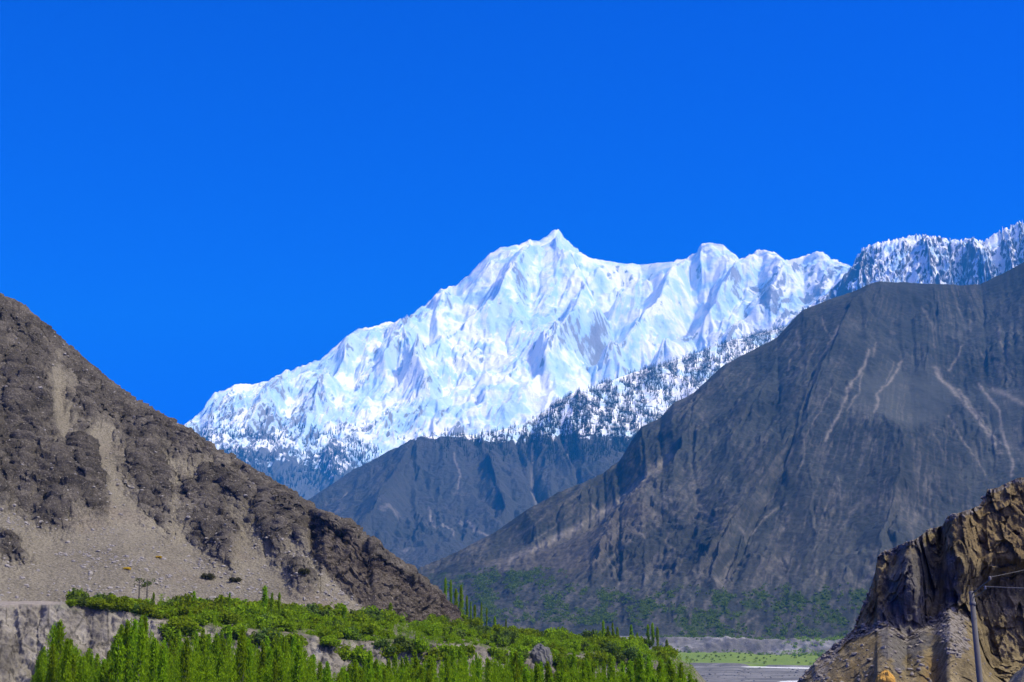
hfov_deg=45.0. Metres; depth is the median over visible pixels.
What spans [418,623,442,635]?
leafy shrub
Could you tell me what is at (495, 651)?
leafy shrub
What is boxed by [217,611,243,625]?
leafy shrub
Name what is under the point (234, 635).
leafy shrub
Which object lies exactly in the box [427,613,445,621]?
leafy shrub
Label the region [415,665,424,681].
poplar tree
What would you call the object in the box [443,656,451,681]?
poplar tree
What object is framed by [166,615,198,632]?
leafy shrub
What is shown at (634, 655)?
leafy shrub
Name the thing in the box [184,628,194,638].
leafy shrub
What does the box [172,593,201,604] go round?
leafy shrub
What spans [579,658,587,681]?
poplar tree
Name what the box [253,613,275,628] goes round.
leafy shrub
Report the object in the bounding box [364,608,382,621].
leafy shrub
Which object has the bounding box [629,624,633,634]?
poplar tree
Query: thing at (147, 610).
leafy shrub
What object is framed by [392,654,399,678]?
poplar tree
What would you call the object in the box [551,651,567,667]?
leafy shrub
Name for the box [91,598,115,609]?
leafy shrub
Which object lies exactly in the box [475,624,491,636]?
leafy shrub
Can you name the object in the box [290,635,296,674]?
poplar tree
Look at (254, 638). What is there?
leafy shrub
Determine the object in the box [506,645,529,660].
leafy shrub
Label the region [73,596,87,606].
leafy shrub
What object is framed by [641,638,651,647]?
leafy shrub
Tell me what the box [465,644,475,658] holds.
leafy shrub
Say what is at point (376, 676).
poplar tree
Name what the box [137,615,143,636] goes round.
poplar tree
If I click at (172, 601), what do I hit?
leafy shrub
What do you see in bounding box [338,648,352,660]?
leafy shrub
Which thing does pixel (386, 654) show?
leafy shrub
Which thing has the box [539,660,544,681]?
poplar tree
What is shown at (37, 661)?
poplar tree
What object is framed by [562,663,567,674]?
poplar tree
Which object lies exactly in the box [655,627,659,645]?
poplar tree
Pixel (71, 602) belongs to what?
leafy shrub
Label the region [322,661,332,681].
poplar tree
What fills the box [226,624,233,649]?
poplar tree
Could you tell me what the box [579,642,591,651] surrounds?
leafy shrub
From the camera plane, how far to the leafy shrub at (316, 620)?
245.82 m
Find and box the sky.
[0,0,1023,424]
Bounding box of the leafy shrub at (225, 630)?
[220,624,247,634]
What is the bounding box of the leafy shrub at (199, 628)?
[180,621,201,632]
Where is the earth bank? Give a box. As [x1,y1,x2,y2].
[797,478,1023,681]
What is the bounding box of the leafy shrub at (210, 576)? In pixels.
[201,573,215,579]
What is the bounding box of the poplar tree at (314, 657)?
[310,654,316,681]
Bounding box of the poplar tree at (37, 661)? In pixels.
[33,650,44,681]
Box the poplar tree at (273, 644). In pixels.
[270,640,276,660]
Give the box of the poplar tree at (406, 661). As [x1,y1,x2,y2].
[403,654,409,671]
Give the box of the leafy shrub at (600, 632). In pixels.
[596,629,616,636]
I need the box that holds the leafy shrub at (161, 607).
[153,604,170,610]
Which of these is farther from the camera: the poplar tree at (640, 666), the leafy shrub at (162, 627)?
the leafy shrub at (162, 627)
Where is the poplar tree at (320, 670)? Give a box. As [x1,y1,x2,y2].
[316,662,322,680]
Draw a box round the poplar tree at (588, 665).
[586,662,591,681]
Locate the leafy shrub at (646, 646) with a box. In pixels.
[640,643,650,651]
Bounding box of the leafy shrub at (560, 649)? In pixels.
[553,647,566,653]
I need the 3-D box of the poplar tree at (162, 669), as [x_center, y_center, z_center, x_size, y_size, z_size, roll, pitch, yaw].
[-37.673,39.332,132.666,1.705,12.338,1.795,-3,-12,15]
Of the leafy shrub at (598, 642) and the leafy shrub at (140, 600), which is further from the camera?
the leafy shrub at (598, 642)
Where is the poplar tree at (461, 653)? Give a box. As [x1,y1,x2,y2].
[457,645,464,678]
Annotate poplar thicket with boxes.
[30,593,696,681]
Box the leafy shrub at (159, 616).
[153,612,169,619]
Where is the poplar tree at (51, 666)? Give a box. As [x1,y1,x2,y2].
[44,643,57,681]
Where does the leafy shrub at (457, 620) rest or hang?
on the terrace
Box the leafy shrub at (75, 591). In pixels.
[67,588,88,600]
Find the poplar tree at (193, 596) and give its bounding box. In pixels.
[191,591,196,603]
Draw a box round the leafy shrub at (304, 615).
[299,612,322,620]
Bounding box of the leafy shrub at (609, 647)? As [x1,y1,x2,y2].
[599,640,621,656]
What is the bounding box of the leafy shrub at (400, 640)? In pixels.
[394,635,414,650]
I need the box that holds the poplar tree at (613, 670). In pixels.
[607,665,616,681]
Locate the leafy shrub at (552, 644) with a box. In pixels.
[547,642,556,649]
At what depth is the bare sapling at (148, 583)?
230.59 m
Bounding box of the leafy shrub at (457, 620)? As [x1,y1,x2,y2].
[451,618,463,624]
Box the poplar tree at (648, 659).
[644,654,652,670]
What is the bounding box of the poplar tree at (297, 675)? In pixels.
[289,637,305,681]
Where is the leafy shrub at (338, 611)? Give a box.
[331,608,348,615]
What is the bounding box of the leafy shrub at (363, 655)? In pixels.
[347,650,373,659]
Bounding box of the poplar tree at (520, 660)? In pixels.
[518,652,523,668]
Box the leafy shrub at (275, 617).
[268,615,281,621]
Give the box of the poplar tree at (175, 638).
[169,636,179,676]
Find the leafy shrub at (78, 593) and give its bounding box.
[65,590,89,601]
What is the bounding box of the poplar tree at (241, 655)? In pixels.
[232,627,248,681]
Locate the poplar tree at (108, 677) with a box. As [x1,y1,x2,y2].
[106,662,113,681]
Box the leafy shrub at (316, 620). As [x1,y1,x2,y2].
[303,617,322,628]
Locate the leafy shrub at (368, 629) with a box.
[357,622,381,636]
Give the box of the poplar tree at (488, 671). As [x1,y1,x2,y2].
[485,658,492,681]
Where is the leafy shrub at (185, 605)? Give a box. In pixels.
[170,599,202,616]
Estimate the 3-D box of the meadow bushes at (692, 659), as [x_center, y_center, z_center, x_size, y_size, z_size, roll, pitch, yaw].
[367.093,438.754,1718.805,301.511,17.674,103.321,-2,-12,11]
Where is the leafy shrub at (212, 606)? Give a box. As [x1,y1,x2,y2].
[194,602,225,613]
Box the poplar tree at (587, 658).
[584,652,590,664]
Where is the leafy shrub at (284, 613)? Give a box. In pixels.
[274,608,293,617]
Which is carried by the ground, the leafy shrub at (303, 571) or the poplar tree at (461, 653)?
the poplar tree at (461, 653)
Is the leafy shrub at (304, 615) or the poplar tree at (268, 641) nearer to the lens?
the poplar tree at (268, 641)
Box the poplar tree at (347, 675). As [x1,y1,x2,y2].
[342,670,350,681]
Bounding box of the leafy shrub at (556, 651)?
[550,648,561,662]
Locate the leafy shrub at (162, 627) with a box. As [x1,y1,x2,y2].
[156,622,178,632]
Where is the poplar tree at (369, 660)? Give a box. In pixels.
[365,650,375,681]
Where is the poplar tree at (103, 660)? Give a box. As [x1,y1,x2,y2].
[99,658,109,670]
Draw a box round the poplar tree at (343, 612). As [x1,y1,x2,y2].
[341,606,346,620]
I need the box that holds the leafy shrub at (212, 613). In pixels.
[197,608,219,621]
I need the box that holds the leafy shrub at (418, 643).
[408,636,431,652]
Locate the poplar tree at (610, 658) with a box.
[607,653,614,679]
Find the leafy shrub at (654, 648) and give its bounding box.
[652,645,663,651]
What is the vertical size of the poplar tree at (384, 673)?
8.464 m
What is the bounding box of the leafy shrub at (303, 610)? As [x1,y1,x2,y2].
[284,604,308,613]
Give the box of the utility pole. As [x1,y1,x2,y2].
[969,576,990,681]
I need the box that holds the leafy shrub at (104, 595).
[100,592,117,599]
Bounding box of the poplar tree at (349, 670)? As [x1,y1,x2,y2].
[346,663,351,680]
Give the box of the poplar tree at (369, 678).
[366,668,373,681]
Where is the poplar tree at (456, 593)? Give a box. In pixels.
[454,588,458,606]
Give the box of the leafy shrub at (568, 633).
[556,628,575,640]
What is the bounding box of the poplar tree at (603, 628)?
[601,620,604,636]
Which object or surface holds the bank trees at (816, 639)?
on the ground
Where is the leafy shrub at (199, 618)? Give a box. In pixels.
[192,613,212,625]
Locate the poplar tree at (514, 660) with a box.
[510,651,521,681]
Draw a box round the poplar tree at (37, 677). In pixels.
[33,668,43,681]
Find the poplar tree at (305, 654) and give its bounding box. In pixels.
[303,649,307,665]
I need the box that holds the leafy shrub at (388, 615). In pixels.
[380,609,399,623]
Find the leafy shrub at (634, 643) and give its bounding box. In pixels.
[618,639,640,650]
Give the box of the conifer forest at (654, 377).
[424,325,784,465]
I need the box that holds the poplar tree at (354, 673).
[350,659,360,681]
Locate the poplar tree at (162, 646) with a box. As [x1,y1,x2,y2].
[157,644,165,676]
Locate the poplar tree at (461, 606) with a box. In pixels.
[458,584,464,614]
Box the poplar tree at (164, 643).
[161,639,168,681]
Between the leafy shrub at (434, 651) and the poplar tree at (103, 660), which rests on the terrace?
the leafy shrub at (434, 651)
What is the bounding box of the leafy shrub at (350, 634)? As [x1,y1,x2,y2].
[341,628,356,638]
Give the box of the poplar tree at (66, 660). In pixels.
[56,639,73,681]
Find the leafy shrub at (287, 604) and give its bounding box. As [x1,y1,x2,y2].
[281,602,298,608]
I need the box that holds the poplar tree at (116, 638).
[110,631,120,661]
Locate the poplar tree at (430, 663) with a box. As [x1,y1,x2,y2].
[425,655,436,681]
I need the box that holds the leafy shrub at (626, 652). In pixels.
[621,646,643,658]
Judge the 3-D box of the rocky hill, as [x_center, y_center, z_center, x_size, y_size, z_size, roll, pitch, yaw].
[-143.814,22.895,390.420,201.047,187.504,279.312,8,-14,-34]
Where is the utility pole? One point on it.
(978, 666)
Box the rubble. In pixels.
[799,479,1023,681]
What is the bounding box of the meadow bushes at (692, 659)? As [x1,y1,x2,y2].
[684,651,819,663]
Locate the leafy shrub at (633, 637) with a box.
[623,635,645,643]
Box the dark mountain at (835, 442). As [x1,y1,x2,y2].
[417,262,1023,639]
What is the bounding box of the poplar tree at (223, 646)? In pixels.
[221,635,228,681]
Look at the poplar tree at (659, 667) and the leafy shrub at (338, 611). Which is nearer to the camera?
the poplar tree at (659, 667)
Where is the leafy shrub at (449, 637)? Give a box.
[443,635,458,640]
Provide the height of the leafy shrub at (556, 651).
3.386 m
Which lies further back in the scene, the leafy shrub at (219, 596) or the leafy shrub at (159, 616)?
the leafy shrub at (219, 596)
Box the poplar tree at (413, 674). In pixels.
[409,668,415,680]
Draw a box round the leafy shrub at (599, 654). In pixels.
[582,650,608,667]
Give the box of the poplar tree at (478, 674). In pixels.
[475,656,482,680]
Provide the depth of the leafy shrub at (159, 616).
219.55 m
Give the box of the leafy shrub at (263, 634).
[255,627,280,641]
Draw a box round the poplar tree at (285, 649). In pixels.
[281,636,289,671]
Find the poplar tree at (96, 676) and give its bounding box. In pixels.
[94,668,99,681]
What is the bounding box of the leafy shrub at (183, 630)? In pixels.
[161,626,185,636]
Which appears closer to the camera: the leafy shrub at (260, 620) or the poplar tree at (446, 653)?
the poplar tree at (446, 653)
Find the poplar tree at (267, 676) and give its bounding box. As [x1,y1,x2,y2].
[263,646,273,681]
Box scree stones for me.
[0,304,361,609]
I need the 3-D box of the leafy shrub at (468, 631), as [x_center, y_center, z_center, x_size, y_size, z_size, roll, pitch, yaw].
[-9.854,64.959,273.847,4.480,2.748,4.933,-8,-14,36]
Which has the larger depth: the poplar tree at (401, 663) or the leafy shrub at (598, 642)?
the leafy shrub at (598, 642)
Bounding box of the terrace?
[0,601,705,681]
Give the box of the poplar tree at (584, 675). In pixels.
[579,669,588,681]
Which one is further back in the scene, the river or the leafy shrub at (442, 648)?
the river
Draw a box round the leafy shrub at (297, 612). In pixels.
[289,609,301,616]
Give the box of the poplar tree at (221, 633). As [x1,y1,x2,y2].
[218,629,224,642]
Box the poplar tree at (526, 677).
[521,667,530,681]
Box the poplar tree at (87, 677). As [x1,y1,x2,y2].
[83,669,90,681]
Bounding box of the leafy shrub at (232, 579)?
[228,577,241,581]
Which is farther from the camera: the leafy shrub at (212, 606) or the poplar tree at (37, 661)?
the leafy shrub at (212, 606)
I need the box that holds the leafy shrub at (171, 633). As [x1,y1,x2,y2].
[162,627,190,642]
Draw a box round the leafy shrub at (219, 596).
[210,594,242,606]
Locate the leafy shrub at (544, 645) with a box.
[529,641,549,647]
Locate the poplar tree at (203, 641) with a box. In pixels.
[196,628,207,681]
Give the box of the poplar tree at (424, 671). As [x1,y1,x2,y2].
[422,662,426,681]
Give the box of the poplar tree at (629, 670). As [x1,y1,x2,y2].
[625,660,633,681]
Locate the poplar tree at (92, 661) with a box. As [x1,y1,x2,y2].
[88,653,94,681]
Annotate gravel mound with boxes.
[1009,666,1023,681]
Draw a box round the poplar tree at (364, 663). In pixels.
[361,658,367,673]
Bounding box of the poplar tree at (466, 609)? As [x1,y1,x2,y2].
[465,595,468,617]
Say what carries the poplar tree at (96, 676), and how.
on the ground
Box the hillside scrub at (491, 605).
[441,564,868,638]
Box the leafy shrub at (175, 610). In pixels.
[164,608,177,617]
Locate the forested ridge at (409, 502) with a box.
[308,326,786,568]
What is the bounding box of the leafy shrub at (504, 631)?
[496,628,510,635]
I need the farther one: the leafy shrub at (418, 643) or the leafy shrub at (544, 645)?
the leafy shrub at (544, 645)
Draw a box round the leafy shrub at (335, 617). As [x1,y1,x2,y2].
[322,615,343,622]
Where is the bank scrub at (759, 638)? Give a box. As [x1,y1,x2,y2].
[654,634,839,654]
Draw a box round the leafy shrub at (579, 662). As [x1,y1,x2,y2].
[577,657,581,668]
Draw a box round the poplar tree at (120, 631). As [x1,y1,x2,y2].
[117,623,123,637]
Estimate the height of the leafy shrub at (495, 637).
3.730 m
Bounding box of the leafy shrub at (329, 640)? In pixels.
[319,634,341,648]
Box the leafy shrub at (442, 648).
[431,642,458,659]
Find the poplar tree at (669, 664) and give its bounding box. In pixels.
[665,656,673,679]
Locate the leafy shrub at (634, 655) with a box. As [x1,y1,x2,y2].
[629,650,647,664]
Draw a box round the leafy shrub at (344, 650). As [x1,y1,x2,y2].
[333,644,352,659]
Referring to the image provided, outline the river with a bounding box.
[744,666,809,681]
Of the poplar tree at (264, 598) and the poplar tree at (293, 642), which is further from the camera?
the poplar tree at (264, 598)
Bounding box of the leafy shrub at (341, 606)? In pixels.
[330,602,345,608]
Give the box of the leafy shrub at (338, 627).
[318,624,343,638]
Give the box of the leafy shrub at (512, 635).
[504,629,518,645]
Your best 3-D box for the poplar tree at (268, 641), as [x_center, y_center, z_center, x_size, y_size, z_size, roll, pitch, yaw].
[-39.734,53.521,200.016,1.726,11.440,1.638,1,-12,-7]
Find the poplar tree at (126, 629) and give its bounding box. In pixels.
[121,619,131,681]
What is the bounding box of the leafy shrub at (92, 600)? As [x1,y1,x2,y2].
[86,598,103,608]
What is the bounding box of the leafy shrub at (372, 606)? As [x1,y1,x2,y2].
[360,605,381,611]
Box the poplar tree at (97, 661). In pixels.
[93,653,100,671]
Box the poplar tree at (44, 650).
[42,646,46,665]
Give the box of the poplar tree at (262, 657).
[257,640,266,681]
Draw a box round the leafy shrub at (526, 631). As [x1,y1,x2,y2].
[518,628,540,637]
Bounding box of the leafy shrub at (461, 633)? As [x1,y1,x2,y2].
[444,626,465,638]
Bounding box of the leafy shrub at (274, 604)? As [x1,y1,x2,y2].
[256,598,277,608]
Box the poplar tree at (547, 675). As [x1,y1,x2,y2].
[543,658,552,681]
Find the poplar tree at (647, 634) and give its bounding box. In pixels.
[646,624,649,647]
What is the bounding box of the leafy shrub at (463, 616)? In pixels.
[460,613,467,621]
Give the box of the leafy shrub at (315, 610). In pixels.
[302,602,318,614]
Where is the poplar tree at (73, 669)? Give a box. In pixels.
[69,653,79,681]
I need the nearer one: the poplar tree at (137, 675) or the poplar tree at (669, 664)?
the poplar tree at (137, 675)
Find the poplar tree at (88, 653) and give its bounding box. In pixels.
[84,647,93,676]
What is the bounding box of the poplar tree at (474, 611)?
[473,604,476,618]
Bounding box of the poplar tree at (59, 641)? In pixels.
[52,619,66,681]
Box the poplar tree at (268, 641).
[265,636,270,648]
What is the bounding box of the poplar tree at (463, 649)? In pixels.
[462,642,466,663]
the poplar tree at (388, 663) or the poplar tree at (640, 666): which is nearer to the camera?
the poplar tree at (640, 666)
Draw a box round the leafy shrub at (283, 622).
[272,617,301,631]
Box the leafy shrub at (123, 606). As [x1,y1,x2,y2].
[113,601,132,611]
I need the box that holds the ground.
[620,636,840,681]
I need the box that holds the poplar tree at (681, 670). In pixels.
[677,662,686,681]
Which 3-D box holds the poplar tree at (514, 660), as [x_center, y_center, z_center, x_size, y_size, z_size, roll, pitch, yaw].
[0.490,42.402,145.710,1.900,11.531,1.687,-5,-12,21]
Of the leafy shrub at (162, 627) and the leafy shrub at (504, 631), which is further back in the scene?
the leafy shrub at (504, 631)
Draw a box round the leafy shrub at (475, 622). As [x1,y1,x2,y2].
[463,617,483,627]
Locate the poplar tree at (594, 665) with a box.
[591,660,595,677]
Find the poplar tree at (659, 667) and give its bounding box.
[656,660,663,680]
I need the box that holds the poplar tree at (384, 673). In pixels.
[382,668,387,681]
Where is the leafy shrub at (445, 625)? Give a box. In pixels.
[431,623,450,634]
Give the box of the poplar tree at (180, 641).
[177,637,182,652]
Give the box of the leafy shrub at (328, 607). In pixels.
[315,603,333,611]
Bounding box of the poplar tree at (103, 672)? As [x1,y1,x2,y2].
[97,661,109,681]
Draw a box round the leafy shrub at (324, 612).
[318,609,336,617]
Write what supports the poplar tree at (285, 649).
on the ground
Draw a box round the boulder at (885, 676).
[875,670,895,681]
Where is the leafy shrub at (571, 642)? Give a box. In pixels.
[558,638,581,652]
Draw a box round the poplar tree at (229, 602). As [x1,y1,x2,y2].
[228,592,230,610]
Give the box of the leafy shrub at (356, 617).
[344,610,375,624]
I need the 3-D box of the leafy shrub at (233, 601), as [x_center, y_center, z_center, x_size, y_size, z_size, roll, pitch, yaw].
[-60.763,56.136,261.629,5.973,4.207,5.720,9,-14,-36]
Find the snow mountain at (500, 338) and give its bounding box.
[184,229,851,499]
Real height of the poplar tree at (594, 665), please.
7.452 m
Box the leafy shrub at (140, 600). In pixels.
[134,598,148,604]
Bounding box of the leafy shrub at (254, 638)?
[248,631,264,644]
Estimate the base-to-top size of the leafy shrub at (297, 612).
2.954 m
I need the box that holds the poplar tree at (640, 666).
[635,648,644,681]
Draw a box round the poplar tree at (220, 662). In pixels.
[215,650,226,681]
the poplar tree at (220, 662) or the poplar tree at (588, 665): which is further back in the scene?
the poplar tree at (588, 665)
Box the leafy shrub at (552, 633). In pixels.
[544,626,566,641]
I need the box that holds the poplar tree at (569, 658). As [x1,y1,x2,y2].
[566,654,571,670]
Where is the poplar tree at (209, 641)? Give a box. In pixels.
[205,633,212,663]
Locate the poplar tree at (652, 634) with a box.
[650,622,654,646]
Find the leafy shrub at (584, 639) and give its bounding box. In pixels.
[567,634,589,642]
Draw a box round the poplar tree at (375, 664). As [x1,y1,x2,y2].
[372,660,378,668]
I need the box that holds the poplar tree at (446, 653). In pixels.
[442,650,447,678]
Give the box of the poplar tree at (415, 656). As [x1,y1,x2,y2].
[411,647,420,673]
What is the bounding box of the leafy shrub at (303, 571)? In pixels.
[298,568,310,574]
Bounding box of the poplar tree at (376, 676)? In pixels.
[374,673,379,681]
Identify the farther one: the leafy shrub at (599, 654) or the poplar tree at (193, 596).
the leafy shrub at (599, 654)
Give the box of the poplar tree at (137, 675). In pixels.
[132,622,147,681]
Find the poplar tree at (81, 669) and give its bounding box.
[76,656,87,681]
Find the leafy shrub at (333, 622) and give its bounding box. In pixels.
[326,620,341,625]
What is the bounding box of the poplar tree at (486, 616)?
[486,607,487,626]
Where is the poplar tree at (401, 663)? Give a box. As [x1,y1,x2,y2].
[399,656,403,675]
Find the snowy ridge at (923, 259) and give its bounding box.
[784,220,1023,326]
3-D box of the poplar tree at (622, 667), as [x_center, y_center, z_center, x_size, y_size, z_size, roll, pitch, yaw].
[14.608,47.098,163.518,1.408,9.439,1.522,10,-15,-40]
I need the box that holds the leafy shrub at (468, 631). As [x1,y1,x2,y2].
[462,628,477,636]
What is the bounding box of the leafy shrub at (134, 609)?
[127,603,145,612]
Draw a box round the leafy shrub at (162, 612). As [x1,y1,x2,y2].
[149,609,167,617]
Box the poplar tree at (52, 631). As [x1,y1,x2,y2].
[44,622,57,681]
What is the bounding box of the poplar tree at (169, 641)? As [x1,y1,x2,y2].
[167,636,172,673]
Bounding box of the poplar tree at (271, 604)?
[269,593,273,614]
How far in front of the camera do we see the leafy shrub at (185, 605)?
226.85 m
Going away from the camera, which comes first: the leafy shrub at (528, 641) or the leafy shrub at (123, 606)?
the leafy shrub at (123, 606)
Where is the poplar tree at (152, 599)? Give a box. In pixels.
[151,592,154,604]
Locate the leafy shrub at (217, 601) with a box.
[203,598,228,608]
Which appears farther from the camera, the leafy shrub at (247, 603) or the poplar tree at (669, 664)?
the leafy shrub at (247, 603)
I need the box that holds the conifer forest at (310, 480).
[182,413,447,487]
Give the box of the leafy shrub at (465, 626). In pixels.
[449,623,467,629]
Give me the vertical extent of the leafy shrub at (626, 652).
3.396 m
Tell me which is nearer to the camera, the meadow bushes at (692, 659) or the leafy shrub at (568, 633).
the leafy shrub at (568, 633)
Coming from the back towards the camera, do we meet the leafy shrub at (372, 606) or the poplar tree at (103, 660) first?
the leafy shrub at (372, 606)
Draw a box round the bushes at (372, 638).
[173,616,663,665]
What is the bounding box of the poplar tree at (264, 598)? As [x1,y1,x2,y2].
[260,585,268,613]
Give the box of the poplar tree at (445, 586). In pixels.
[444,577,446,596]
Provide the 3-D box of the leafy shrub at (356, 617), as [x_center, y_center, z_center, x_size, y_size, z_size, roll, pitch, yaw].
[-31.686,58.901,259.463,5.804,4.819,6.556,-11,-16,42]
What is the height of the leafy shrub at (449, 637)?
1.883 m
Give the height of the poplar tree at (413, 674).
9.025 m
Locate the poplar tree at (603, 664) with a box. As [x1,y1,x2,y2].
[601,661,606,678]
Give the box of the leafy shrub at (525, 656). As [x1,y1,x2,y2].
[517,650,528,659]
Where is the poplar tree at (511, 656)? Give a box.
[509,651,513,681]
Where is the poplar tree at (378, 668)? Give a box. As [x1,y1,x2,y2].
[376,664,382,681]
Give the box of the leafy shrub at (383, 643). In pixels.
[371,638,395,651]
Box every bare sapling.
[133,577,145,598]
[143,578,155,599]
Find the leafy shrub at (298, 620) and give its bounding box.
[293,617,303,629]
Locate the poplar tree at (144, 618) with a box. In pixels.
[142,614,149,677]
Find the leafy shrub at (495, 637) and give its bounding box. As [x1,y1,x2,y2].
[486,632,510,646]
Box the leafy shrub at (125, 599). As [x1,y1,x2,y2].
[105,594,134,610]
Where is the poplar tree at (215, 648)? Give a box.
[209,633,220,681]
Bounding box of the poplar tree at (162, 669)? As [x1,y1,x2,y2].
[154,649,168,681]
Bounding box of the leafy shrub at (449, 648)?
[444,646,458,652]
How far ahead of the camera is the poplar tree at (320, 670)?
170.47 m
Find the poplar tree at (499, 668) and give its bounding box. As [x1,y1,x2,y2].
[496,661,503,681]
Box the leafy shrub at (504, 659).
[497,655,508,663]
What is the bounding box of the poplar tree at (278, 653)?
[271,642,285,681]
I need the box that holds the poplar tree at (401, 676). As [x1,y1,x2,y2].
[398,667,403,680]
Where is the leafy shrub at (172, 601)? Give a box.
[168,598,182,607]
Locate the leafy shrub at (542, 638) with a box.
[536,637,549,643]
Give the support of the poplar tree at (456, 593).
on the terrace
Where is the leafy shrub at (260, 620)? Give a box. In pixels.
[247,615,271,628]
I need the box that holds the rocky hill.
[0,293,462,622]
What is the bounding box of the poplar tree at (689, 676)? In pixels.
[686,673,693,681]
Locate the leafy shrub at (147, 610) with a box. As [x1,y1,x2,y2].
[137,603,158,616]
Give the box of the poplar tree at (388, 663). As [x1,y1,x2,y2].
[386,658,391,681]
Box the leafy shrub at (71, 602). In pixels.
[65,599,79,606]
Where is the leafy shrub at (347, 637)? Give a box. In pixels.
[341,626,361,639]
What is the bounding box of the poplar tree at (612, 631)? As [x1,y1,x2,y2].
[611,622,613,636]
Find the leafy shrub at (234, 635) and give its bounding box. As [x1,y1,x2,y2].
[226,630,238,640]
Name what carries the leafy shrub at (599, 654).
on the terrace
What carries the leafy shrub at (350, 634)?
on the terrace
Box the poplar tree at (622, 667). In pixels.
[619,661,625,681]
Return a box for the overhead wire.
[986,586,1023,588]
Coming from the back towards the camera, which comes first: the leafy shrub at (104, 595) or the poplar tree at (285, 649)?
the leafy shrub at (104, 595)
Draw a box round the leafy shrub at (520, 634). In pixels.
[516,633,525,638]
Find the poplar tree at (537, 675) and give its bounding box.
[534,664,541,681]
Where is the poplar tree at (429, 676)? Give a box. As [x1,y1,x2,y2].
[424,669,432,681]
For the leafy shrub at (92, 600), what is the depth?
214.03 m
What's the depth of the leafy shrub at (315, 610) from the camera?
270.33 m
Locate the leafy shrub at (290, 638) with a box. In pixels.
[284,633,307,646]
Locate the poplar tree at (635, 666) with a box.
[633,658,637,676]
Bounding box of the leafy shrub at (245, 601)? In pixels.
[233,598,247,603]
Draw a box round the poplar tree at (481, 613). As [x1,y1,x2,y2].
[480,602,482,625]
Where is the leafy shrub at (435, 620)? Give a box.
[426,619,443,624]
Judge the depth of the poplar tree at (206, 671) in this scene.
140.76 m
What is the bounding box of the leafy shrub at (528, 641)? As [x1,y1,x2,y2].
[516,635,541,647]
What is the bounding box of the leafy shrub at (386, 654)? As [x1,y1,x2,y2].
[379,645,400,658]
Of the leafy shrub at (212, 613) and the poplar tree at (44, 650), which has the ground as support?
the poplar tree at (44, 650)
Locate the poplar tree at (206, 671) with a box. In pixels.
[199,657,209,681]
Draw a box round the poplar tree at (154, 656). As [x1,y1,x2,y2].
[146,638,159,681]
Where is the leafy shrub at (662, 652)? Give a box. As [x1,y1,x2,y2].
[657,648,678,662]
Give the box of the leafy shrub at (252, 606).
[232,601,265,619]
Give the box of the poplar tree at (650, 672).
[645,661,651,681]
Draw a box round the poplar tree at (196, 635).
[193,631,198,648]
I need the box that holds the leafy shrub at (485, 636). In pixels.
[478,634,490,639]
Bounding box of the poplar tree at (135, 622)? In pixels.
[125,619,139,681]
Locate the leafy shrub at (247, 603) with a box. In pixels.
[246,599,269,613]
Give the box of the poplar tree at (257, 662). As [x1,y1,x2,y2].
[254,650,260,675]
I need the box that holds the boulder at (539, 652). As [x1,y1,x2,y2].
[530,643,552,667]
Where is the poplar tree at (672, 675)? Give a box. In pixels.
[668,665,676,681]
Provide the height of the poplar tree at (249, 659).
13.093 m
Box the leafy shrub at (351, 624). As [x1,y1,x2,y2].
[347,621,361,627]
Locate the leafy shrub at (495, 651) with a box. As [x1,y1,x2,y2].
[487,646,506,658]
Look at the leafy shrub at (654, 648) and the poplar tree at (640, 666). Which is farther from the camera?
the leafy shrub at (654, 648)
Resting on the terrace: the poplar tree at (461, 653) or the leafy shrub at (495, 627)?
the leafy shrub at (495, 627)
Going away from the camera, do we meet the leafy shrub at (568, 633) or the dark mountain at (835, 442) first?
the leafy shrub at (568, 633)
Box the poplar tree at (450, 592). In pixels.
[449,580,452,603]
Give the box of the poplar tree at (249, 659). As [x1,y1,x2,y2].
[244,639,254,681]
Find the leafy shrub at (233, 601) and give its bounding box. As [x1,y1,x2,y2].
[224,596,238,607]
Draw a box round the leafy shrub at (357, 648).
[348,645,367,663]
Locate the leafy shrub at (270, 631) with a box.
[265,630,283,643]
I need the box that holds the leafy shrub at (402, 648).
[392,643,406,651]
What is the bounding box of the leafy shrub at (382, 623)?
[375,620,394,627]
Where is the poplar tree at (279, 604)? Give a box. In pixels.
[277,592,280,614]
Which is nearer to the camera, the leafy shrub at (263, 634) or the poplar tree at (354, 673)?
the poplar tree at (354, 673)
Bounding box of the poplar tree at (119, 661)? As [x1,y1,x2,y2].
[110,638,126,681]
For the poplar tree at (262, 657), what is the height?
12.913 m
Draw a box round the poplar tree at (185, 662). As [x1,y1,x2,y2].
[178,636,192,681]
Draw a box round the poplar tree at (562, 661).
[559,657,565,670]
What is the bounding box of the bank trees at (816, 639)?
[780,635,844,655]
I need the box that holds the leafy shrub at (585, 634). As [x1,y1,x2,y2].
[581,629,599,639]
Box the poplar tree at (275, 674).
[269,659,279,681]
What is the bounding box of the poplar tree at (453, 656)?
[449,647,455,673]
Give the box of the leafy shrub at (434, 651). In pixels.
[420,647,444,662]
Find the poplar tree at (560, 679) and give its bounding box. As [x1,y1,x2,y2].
[557,668,565,681]
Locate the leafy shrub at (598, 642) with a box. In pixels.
[589,634,614,651]
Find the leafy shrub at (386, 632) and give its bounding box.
[377,629,392,637]
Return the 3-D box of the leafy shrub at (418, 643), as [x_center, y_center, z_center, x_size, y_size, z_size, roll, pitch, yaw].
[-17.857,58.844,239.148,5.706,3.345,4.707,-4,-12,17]
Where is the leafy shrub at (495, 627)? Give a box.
[491,624,507,633]
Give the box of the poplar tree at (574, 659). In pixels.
[570,650,576,674]
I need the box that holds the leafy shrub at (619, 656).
[614,653,627,665]
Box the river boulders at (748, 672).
[693,639,828,681]

